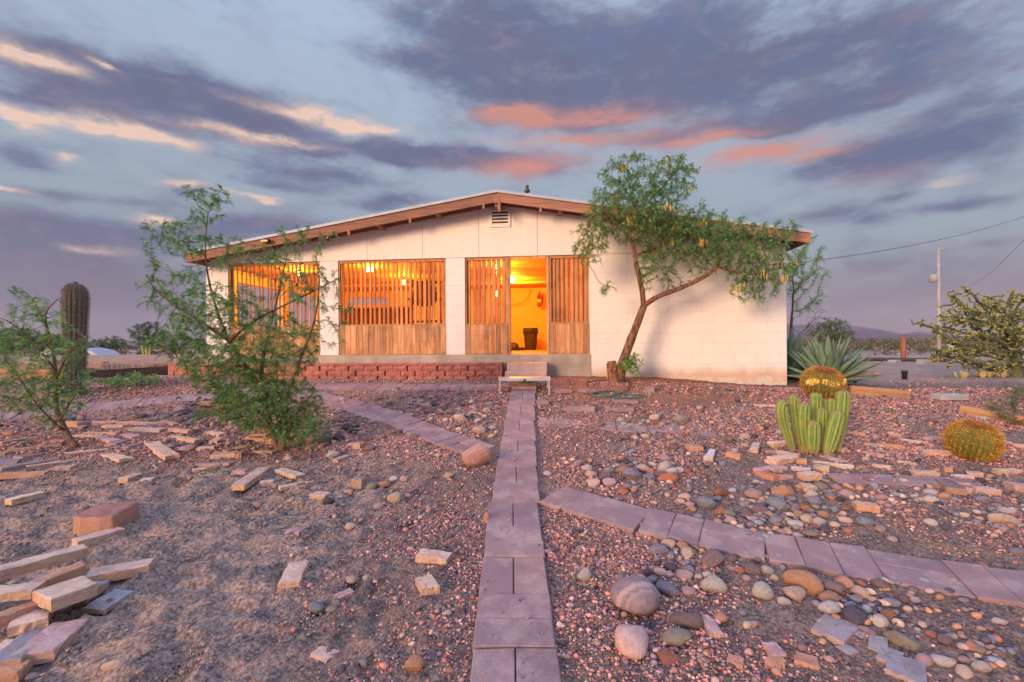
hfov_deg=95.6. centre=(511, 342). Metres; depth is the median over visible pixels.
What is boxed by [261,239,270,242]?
flood light
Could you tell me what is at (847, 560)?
garden path
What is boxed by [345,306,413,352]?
porch counter
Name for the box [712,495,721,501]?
river rock
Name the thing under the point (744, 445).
river rock
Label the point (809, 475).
split stone
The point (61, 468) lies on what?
split stone
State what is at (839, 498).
river rock
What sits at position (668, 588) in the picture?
river rock
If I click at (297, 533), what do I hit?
split stone
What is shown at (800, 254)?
palo verde tree
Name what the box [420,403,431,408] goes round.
river rock
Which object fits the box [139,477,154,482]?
split stone
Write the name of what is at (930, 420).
river rock
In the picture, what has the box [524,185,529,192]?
roof vent pipe
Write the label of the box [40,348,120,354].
parked car
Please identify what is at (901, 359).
landscape timber
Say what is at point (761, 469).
split stone
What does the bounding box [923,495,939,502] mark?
river rock
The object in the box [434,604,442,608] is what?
river rock
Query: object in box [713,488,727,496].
river rock
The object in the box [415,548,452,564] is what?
split stone
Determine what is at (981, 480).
river rock
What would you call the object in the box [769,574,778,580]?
river rock
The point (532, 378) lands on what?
work platform
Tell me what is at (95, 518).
split stone
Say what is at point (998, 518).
boulder
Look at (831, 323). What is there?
desert tree
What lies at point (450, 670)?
river rock
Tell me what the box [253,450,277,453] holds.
split stone
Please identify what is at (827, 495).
river rock
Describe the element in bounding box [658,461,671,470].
river rock
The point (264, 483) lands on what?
split stone
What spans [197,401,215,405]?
split stone
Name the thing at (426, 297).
porch rack
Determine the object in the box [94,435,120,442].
split stone
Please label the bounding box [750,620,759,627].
river rock
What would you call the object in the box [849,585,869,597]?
river rock
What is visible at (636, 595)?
boulder
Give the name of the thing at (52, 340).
desert tree
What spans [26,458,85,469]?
split stone
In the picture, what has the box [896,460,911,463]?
split stone
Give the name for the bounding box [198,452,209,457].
split stone
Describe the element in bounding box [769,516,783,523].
river rock
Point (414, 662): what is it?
river rock
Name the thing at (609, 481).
river rock
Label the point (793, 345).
agave
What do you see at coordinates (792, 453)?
split stone
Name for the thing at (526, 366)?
concrete step
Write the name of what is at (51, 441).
split stone
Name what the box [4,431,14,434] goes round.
river rock
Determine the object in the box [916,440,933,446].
split stone
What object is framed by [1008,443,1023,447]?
split stone
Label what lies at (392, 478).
river rock
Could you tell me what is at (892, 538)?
river rock
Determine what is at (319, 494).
split stone
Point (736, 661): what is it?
split stone
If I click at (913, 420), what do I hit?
river rock
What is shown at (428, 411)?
river rock
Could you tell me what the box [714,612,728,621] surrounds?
river rock
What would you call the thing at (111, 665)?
river rock
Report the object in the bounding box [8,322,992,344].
mountains
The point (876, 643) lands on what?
split stone
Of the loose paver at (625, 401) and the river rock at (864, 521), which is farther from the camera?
the loose paver at (625, 401)
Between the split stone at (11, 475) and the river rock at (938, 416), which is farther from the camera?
the river rock at (938, 416)
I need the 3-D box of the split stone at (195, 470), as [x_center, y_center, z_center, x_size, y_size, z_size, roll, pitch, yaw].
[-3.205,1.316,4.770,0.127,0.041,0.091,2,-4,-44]
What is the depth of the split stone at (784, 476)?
4.45 m
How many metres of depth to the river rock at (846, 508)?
3.80 m
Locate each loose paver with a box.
[536,400,548,404]
[552,389,571,393]
[566,406,594,412]
[577,388,596,392]
[606,407,633,411]
[612,399,638,403]
[646,386,653,392]
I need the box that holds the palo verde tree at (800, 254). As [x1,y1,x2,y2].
[786,235,832,330]
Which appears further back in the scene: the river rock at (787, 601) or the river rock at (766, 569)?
the river rock at (766, 569)
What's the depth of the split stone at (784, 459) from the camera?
4.86 m
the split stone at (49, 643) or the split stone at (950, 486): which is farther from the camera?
the split stone at (950, 486)
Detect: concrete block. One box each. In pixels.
[916,359,932,364]
[930,393,968,400]
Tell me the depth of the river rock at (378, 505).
3.91 m
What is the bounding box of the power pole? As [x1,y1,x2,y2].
[929,248,943,354]
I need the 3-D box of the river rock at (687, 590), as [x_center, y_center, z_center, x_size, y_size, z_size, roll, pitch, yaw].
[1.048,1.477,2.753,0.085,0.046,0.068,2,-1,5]
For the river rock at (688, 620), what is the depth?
2.44 m
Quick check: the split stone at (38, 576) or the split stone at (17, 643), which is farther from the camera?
the split stone at (38, 576)
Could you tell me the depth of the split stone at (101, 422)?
6.43 m
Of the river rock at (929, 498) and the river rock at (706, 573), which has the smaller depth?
the river rock at (706, 573)
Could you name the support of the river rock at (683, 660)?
on the ground
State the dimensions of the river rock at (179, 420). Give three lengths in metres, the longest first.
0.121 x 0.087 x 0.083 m
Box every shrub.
[97,370,165,388]
[135,183,354,450]
[211,382,239,403]
[788,309,834,345]
[982,383,1023,426]
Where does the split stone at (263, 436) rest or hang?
on the ground
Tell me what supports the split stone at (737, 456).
on the ground
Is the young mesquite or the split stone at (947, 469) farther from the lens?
the young mesquite
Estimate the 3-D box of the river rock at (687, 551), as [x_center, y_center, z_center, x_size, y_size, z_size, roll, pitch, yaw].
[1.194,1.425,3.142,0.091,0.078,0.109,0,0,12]
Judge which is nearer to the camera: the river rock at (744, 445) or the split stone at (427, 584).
the split stone at (427, 584)
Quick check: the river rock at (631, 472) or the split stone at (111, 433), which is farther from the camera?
the split stone at (111, 433)
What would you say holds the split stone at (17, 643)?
on the ground
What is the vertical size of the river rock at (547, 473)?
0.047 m
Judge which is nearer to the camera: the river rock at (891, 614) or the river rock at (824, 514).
the river rock at (891, 614)
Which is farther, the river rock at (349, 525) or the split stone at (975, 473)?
the split stone at (975, 473)
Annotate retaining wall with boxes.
[168,362,503,379]
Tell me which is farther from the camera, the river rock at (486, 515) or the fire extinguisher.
the fire extinguisher
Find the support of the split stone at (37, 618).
on the ground
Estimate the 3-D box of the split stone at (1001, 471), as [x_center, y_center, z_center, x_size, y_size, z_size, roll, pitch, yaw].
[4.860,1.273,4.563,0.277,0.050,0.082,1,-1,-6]
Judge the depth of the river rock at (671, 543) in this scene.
3.25 m
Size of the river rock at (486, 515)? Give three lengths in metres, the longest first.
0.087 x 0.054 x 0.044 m
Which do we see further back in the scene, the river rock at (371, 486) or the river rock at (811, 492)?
the river rock at (371, 486)
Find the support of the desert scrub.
on the ground
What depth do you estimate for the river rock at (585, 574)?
2.88 m
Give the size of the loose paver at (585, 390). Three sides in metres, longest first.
0.324 x 0.297 x 0.045 m
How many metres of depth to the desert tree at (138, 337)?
39.75 m
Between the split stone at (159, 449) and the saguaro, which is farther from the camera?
the saguaro
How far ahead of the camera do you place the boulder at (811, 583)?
2.73 m
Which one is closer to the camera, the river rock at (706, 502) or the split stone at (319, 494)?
the river rock at (706, 502)
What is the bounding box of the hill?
[857,334,964,339]
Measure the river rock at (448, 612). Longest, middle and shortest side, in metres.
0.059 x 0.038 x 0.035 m
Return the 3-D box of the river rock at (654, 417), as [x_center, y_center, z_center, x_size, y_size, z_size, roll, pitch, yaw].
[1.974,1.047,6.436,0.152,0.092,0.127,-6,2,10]
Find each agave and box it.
[787,327,857,378]
[787,335,885,381]
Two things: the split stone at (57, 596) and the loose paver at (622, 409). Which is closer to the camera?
the split stone at (57, 596)
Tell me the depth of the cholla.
10.73 m
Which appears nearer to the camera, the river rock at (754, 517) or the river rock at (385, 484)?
the river rock at (754, 517)
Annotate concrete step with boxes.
[505,371,546,376]
[507,362,546,371]
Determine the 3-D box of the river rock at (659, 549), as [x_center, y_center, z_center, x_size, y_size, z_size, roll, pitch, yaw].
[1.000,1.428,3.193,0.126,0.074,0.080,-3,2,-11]
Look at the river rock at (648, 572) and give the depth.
2.91 m
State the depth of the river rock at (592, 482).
4.32 m
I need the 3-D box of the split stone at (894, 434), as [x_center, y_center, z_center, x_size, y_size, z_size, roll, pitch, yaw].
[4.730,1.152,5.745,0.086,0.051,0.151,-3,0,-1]
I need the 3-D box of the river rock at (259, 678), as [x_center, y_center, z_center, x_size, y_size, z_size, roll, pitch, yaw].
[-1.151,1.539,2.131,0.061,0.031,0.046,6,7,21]
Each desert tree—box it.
[0,327,43,355]
[33,333,62,347]
[88,335,127,351]
[128,321,167,354]
[158,334,194,353]
[803,317,857,342]
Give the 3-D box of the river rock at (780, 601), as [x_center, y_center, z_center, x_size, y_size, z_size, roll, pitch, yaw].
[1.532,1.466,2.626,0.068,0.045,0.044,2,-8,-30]
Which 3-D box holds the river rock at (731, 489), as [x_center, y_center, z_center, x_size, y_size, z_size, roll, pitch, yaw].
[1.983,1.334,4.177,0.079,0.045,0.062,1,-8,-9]
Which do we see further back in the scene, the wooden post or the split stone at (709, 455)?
the wooden post
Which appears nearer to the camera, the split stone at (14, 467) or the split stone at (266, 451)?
the split stone at (14, 467)
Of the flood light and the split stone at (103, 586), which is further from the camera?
the flood light
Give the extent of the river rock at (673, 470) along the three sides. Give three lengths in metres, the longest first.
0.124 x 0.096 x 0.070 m
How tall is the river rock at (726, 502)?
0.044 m
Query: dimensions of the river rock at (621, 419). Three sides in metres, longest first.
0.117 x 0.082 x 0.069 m
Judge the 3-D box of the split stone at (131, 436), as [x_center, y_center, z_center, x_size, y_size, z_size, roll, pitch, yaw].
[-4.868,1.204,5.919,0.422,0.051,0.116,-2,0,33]
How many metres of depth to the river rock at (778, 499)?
3.87 m
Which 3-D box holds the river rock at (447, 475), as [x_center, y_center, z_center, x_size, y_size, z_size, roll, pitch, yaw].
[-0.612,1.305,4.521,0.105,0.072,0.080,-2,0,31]
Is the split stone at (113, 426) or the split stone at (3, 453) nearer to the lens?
the split stone at (3, 453)
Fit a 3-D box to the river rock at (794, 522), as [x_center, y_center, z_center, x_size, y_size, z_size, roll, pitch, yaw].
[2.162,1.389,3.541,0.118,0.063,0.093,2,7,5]
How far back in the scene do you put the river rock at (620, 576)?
2.87 m
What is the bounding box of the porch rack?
[408,279,441,323]
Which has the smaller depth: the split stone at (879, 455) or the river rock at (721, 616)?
the river rock at (721, 616)
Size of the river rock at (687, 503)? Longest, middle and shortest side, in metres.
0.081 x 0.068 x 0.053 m
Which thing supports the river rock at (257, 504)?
on the ground
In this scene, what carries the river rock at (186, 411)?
on the ground
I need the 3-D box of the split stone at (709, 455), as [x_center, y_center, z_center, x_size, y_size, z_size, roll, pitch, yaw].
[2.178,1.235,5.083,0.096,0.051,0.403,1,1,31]
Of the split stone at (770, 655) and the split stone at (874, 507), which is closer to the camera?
the split stone at (770, 655)
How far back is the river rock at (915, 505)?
3.85 m
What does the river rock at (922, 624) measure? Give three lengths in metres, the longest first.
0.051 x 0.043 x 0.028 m
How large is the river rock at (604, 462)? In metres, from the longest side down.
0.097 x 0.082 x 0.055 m
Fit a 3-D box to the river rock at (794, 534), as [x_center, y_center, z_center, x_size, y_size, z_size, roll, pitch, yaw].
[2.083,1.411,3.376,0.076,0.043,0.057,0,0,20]
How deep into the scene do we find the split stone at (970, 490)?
4.12 m
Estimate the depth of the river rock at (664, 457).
4.92 m
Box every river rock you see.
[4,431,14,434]
[6,580,16,584]
[19,440,30,444]
[24,672,38,680]
[65,417,75,420]
[77,425,88,429]
[101,658,126,671]
[137,413,147,418]
[163,437,170,441]
[167,442,180,447]
[173,407,185,411]
[177,418,184,422]
[178,444,194,451]
[182,408,192,414]
[193,426,200,430]
[235,440,243,444]
[252,501,262,507]
[255,672,265,681]
[286,527,301,533]
[301,453,312,459]
[308,601,324,613]
[318,435,331,443]
[322,498,334,504]
[325,606,336,612]
[326,450,340,457]
[329,617,338,623]
[332,433,344,440]
[341,423,353,429]
[344,522,355,529]
[346,575,358,583]
[358,657,367,667]
[364,444,374,450]
[365,483,376,489]
[373,503,383,508]
[377,481,389,487]
[387,492,401,502]
[389,476,397,481]
[404,654,424,670]
[409,433,418,437]
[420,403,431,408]
[423,408,432,413]
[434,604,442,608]
[441,609,451,616]
[444,472,454,478]
[447,667,453,672]
[448,424,456,427]
[453,414,464,420]
[455,526,462,530]
[469,409,477,414]
[472,426,485,433]
[483,512,489,521]
[543,471,551,475]
[573,460,581,466]
[577,567,592,580]
[583,464,591,470]
[585,470,597,476]
[586,479,599,486]
[598,472,610,480]
[600,460,608,464]
[602,478,616,485]
[604,467,614,472]
[613,436,621,440]
[615,465,627,473]
[617,417,624,421]
[617,488,627,494]
[617,574,625,579]
[620,434,629,439]
[620,447,627,451]
[622,459,630,463]
[622,467,641,478]
[623,483,631,487]
[636,464,649,471]
[643,568,654,576]
[644,474,655,478]
[646,576,656,582]
[648,544,666,554]
[649,414,659,419]
[654,567,665,576]
[655,580,680,596]
[656,649,679,665]
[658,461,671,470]
[659,454,670,460]
[659,473,677,482]
[661,539,675,548]
[661,627,691,646]
[663,562,677,570]
[665,468,677,473]
[668,444,678,449]
[669,612,703,629]
[672,414,688,422]
[676,467,683,472]
[676,541,687,547]
[676,569,692,580]
[678,493,690,498]
[679,656,688,664]
[681,546,694,558]
[681,586,695,595]
[683,565,694,574]
[685,501,694,506]
[694,574,701,578]
[696,497,716,508]
[700,575,727,593]
[701,548,723,567]
[701,571,711,576]
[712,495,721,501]
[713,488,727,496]
[714,507,724,514]
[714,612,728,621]
[721,500,731,505]
[722,509,735,516]
[725,516,735,522]
[727,554,736,561]
[728,487,735,491]
[734,567,744,572]
[739,433,750,438]
[740,511,752,518]
[741,443,749,447]
[741,563,760,574]
[741,575,751,581]
[744,489,762,498]
[750,516,759,520]
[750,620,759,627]
[751,504,767,513]
[752,581,774,599]
[761,565,774,574]
[764,483,773,488]
[766,499,786,509]
[767,496,786,509]
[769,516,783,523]
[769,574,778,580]
[775,485,795,497]
[776,529,786,534]
[777,596,785,604]
[777,597,791,604]
[783,585,805,600]
[787,520,803,526]
[792,532,803,536]
[799,513,812,523]
[800,504,810,510]
[805,529,819,536]
[806,489,818,495]
[807,496,822,505]
[812,517,825,524]
[813,482,827,489]
[817,526,830,532]
[817,600,840,613]
[818,511,829,517]
[818,590,839,601]
[824,492,836,498]
[824,580,845,593]
[831,506,838,512]
[832,484,842,489]
[834,575,853,588]
[835,496,844,500]
[838,489,855,497]
[838,516,852,523]
[841,505,850,510]
[841,606,867,624]
[844,601,855,606]
[848,595,860,603]
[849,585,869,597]
[856,465,867,469]
[856,516,874,526]
[868,596,877,602]
[870,579,890,588]
[872,613,889,627]
[874,494,888,500]
[874,525,885,532]
[880,609,897,619]
[882,597,901,607]
[884,508,892,512]
[884,630,924,651]
[886,536,897,541]
[897,418,907,422]
[898,595,910,603]
[899,614,907,618]
[904,518,916,522]
[907,418,916,422]
[910,502,918,507]
[915,653,933,666]
[917,621,927,627]
[921,504,932,508]
[922,488,937,495]
[922,518,937,525]
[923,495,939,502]
[924,629,936,637]
[926,418,936,423]
[929,654,956,667]
[932,415,942,418]
[936,633,954,645]
[938,492,951,498]
[953,466,965,472]
[955,664,973,678]
[963,638,978,652]
[971,660,991,672]
[974,496,987,500]
[976,477,985,482]
[976,625,986,630]
[977,416,988,419]
[991,617,1008,624]
[997,506,1015,513]
[1007,547,1023,555]
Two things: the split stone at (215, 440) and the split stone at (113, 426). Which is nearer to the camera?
the split stone at (215, 440)
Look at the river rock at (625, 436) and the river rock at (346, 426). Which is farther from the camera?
the river rock at (346, 426)
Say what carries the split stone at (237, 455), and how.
on the ground
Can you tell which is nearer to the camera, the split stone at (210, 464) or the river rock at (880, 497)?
the river rock at (880, 497)
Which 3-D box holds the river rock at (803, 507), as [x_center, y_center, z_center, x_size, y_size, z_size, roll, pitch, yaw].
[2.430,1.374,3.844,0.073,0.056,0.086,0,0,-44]
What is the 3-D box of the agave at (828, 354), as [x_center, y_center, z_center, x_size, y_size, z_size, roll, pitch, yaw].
[6.133,0.327,9.012,2.061,0.972,1.854,0,0,0]
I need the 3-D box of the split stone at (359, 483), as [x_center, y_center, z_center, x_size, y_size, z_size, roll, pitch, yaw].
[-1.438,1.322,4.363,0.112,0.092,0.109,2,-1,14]
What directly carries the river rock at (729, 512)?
on the ground
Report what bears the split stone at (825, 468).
on the ground
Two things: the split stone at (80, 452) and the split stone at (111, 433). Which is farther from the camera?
the split stone at (111, 433)
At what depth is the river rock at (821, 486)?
4.21 m
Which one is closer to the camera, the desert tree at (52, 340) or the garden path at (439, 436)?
the garden path at (439, 436)
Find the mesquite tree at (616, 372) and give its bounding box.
[570,150,801,382]
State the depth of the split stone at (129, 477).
4.48 m
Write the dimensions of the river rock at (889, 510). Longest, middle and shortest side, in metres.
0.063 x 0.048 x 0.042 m
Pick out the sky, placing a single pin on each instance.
(869, 126)
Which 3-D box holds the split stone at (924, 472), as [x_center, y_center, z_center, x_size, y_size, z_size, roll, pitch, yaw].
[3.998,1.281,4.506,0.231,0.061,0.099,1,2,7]
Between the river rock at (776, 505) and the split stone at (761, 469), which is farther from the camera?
the split stone at (761, 469)
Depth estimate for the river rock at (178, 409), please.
6.89 m
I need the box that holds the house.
[186,189,812,384]
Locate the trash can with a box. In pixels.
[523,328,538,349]
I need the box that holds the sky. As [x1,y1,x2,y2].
[0,0,1023,342]
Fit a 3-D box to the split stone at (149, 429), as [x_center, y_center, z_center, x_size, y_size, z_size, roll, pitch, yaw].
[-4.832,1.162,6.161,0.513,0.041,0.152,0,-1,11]
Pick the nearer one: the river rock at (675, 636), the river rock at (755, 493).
the river rock at (675, 636)
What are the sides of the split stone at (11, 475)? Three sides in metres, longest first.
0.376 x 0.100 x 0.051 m
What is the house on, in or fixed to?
on the ground
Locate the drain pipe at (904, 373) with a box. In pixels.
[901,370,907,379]
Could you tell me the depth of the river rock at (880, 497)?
4.01 m
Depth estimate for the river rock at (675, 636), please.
2.32 m
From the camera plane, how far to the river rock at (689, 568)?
2.94 m
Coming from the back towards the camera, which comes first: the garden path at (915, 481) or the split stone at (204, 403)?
the split stone at (204, 403)
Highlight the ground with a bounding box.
[0,339,1023,681]
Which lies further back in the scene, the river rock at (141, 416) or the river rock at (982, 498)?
the river rock at (141, 416)
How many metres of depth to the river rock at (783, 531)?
3.42 m
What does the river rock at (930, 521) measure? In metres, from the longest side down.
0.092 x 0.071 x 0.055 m
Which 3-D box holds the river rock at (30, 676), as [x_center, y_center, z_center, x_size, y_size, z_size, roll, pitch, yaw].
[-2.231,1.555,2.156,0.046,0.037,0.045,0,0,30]
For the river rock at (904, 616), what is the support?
on the ground
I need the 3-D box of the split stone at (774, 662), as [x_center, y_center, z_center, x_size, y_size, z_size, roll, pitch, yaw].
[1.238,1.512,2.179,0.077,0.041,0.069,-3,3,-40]
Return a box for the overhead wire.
[787,217,1021,263]
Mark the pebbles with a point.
(986, 643)
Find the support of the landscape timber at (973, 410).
on the ground
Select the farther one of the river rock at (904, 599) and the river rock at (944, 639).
the river rock at (904, 599)
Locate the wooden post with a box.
[900,337,905,357]
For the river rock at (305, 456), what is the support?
on the ground
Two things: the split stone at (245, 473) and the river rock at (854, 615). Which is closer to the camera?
the river rock at (854, 615)
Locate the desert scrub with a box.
[1,337,1007,355]
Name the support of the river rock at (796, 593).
on the ground
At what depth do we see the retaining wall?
9.08 m
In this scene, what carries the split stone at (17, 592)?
on the split stone at (7, 616)
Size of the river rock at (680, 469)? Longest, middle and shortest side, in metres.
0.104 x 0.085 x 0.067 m
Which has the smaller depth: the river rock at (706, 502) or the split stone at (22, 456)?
the river rock at (706, 502)
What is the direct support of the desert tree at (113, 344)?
on the ground
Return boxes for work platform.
[498,376,550,393]
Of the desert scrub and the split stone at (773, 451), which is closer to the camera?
the split stone at (773, 451)
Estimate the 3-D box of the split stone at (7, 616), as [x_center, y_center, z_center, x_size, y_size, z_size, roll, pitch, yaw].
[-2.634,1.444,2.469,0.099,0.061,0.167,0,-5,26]
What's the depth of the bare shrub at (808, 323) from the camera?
10.98 m
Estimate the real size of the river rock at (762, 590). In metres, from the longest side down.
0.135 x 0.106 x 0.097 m
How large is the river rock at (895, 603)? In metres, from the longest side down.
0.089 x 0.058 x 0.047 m
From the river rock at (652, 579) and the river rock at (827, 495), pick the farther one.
the river rock at (827, 495)
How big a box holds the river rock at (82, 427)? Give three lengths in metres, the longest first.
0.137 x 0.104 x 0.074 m
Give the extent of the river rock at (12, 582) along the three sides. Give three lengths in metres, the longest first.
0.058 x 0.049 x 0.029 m
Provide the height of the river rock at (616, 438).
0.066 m
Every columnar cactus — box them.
[141,344,162,354]
[775,390,850,454]
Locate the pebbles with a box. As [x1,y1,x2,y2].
[0,371,1023,681]
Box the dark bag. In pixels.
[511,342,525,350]
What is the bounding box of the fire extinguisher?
[537,291,542,306]
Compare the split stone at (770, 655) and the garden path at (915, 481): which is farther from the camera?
the garden path at (915, 481)
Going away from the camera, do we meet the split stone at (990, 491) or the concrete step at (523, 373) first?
the split stone at (990, 491)
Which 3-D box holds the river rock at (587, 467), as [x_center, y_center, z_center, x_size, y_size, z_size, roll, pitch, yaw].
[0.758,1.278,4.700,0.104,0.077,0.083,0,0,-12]
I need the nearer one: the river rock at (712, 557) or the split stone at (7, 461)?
the river rock at (712, 557)
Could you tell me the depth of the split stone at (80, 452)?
5.29 m
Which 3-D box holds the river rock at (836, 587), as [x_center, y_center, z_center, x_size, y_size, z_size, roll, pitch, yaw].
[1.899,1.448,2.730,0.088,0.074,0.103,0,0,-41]
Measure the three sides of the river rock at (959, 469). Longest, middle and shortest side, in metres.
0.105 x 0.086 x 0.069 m
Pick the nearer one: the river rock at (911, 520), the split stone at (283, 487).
the river rock at (911, 520)
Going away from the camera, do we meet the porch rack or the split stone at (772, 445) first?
the split stone at (772, 445)
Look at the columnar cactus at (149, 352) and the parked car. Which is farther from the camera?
the parked car
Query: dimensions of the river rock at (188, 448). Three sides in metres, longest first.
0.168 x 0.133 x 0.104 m
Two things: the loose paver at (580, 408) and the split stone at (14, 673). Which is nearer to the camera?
the split stone at (14, 673)
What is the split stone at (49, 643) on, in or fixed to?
on the ground
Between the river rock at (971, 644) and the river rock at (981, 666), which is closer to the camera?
the river rock at (981, 666)
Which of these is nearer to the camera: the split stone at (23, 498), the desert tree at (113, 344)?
the split stone at (23, 498)
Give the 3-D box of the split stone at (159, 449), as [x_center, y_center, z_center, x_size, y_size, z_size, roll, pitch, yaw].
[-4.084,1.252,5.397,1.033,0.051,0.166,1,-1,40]
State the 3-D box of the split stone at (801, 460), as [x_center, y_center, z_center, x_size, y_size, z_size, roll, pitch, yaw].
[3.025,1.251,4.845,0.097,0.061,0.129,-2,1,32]
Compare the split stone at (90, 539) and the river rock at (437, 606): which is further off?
the split stone at (90, 539)
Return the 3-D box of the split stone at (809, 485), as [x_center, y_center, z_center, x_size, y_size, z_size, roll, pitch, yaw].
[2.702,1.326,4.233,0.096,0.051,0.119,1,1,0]
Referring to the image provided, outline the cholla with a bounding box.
[910,284,1023,376]
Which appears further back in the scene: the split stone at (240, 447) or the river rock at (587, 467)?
the split stone at (240, 447)
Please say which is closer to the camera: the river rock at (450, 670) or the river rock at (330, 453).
the river rock at (450, 670)
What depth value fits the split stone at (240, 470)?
4.70 m
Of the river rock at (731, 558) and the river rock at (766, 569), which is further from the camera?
the river rock at (731, 558)
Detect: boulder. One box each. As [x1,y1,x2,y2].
[462,443,492,466]
[610,575,660,615]
[615,624,648,659]
[782,569,824,594]
[987,513,1020,522]
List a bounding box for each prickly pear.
[954,370,968,378]
[976,370,1006,377]
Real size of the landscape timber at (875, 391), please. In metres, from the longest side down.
0.773 x 0.151 x 0.151 m
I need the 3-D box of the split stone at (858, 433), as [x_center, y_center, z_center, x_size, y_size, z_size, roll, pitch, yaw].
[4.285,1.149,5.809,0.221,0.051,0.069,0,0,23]
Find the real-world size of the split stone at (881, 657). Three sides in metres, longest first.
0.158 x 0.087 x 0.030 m
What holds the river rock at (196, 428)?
on the ground
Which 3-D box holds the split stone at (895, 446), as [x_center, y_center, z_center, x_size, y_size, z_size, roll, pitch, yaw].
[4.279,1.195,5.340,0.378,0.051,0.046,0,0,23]
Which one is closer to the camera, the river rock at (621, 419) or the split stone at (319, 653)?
the split stone at (319, 653)
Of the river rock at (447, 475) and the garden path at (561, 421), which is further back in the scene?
the garden path at (561, 421)
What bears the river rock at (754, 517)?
on the ground
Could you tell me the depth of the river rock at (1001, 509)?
3.74 m
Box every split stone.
[0,436,34,444]
[0,451,10,455]
[0,457,19,466]
[0,458,58,471]
[0,470,49,478]
[0,544,88,580]
[0,581,45,601]
[0,601,39,627]
[0,627,45,666]
[0,639,13,649]
[0,658,33,681]
[5,491,44,504]
[6,443,60,451]
[7,608,52,637]
[9,619,87,664]
[12,452,44,459]
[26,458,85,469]
[29,561,85,586]
[32,576,98,612]
[34,573,48,578]
[48,439,66,442]
[49,465,74,471]
[58,421,87,427]
[65,448,106,455]
[72,434,101,437]
[72,527,124,546]
[73,501,139,536]
[80,580,108,601]
[81,589,133,614]
[82,431,120,434]
[86,558,154,581]
[92,420,118,425]
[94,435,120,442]
[101,424,127,428]
[101,453,134,462]
[105,439,130,446]
[116,421,161,424]
[118,473,142,482]
[119,433,141,439]
[120,442,140,449]
[127,427,167,432]
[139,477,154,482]
[144,441,179,460]
[159,420,179,426]
[167,435,201,442]
[168,427,192,433]
[192,467,207,472]
[195,460,237,466]
[196,445,214,450]
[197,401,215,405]
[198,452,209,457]
[204,430,226,436]
[209,437,220,443]
[210,451,242,459]
[230,472,249,474]
[231,466,270,490]
[232,468,249,472]
[233,446,246,450]
[234,451,240,458]
[246,438,264,441]
[248,433,267,437]
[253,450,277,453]
[260,479,272,486]
[265,438,272,444]
[274,468,305,479]
[277,560,308,591]
[278,481,306,490]
[284,529,301,535]
[300,438,313,444]
[305,480,314,486]
[309,491,330,499]
[310,646,339,662]
[332,455,350,462]
[334,588,353,598]
[343,489,352,494]
[350,476,366,489]
[353,442,361,449]
[400,476,407,480]
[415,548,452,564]
[415,574,439,595]
[685,444,703,451]
[703,449,715,461]
[703,618,723,638]
[725,451,742,459]
[727,653,743,669]
[750,442,760,452]
[753,404,775,407]
[753,467,770,471]
[755,471,780,481]
[762,464,787,472]
[762,642,786,659]
[764,459,778,464]
[765,449,781,453]
[765,656,786,670]
[766,454,798,464]
[767,441,785,444]
[767,652,784,670]
[769,440,785,447]
[776,450,800,457]
[778,474,792,479]
[791,466,810,471]
[793,651,819,670]
[796,458,806,463]
[797,471,822,480]
[799,483,817,490]
[811,613,857,645]
[812,460,854,469]
[813,464,830,472]
[819,455,848,463]
[836,643,858,655]
[845,431,865,435]
[851,501,879,512]
[854,629,866,638]
[863,451,884,457]
[864,442,904,448]
[868,634,887,653]
[872,463,891,469]
[876,647,904,664]
[885,653,926,681]
[887,432,901,436]
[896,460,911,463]
[903,439,924,444]
[908,469,939,476]
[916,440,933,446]
[918,449,952,455]
[922,436,942,440]
[934,478,966,495]
[943,466,952,472]
[951,474,974,479]
[964,470,983,477]
[965,487,973,493]
[970,485,1001,495]
[992,468,1021,474]
[1002,481,1023,491]
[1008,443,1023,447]
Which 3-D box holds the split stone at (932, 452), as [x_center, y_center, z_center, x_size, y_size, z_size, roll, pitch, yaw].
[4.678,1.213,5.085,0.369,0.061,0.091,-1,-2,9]
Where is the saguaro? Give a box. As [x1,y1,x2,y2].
[58,281,91,395]
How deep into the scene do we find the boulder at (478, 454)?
4.77 m
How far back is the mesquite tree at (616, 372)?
8.19 m
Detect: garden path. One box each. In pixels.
[0,383,508,420]
[291,390,494,454]
[470,383,560,681]
[538,417,717,436]
[540,486,1023,607]
[826,473,981,488]
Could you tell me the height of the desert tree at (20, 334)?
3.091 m
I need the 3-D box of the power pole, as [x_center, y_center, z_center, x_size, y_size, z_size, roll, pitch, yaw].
[21.992,-1.952,24.000,0.733,5.805,0.331,0,0,0]
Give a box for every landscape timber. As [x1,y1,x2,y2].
[0,367,93,378]
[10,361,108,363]
[90,366,168,377]
[109,364,167,368]
[849,386,910,398]
[859,357,946,361]
[958,404,1023,425]
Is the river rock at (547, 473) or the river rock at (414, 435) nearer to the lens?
the river rock at (547, 473)
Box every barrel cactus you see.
[799,365,846,397]
[941,417,1005,461]
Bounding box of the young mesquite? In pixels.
[0,285,112,447]
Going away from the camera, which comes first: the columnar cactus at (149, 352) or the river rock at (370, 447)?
the river rock at (370, 447)
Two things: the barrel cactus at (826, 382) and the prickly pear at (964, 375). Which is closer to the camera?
the barrel cactus at (826, 382)
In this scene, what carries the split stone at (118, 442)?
on the ground
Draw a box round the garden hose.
[586,379,646,398]
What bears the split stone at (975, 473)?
on the ground
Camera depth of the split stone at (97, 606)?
2.66 m
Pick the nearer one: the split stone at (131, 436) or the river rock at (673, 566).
the river rock at (673, 566)
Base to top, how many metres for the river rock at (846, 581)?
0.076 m
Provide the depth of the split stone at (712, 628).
2.40 m
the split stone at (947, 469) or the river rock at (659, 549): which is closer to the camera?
the river rock at (659, 549)

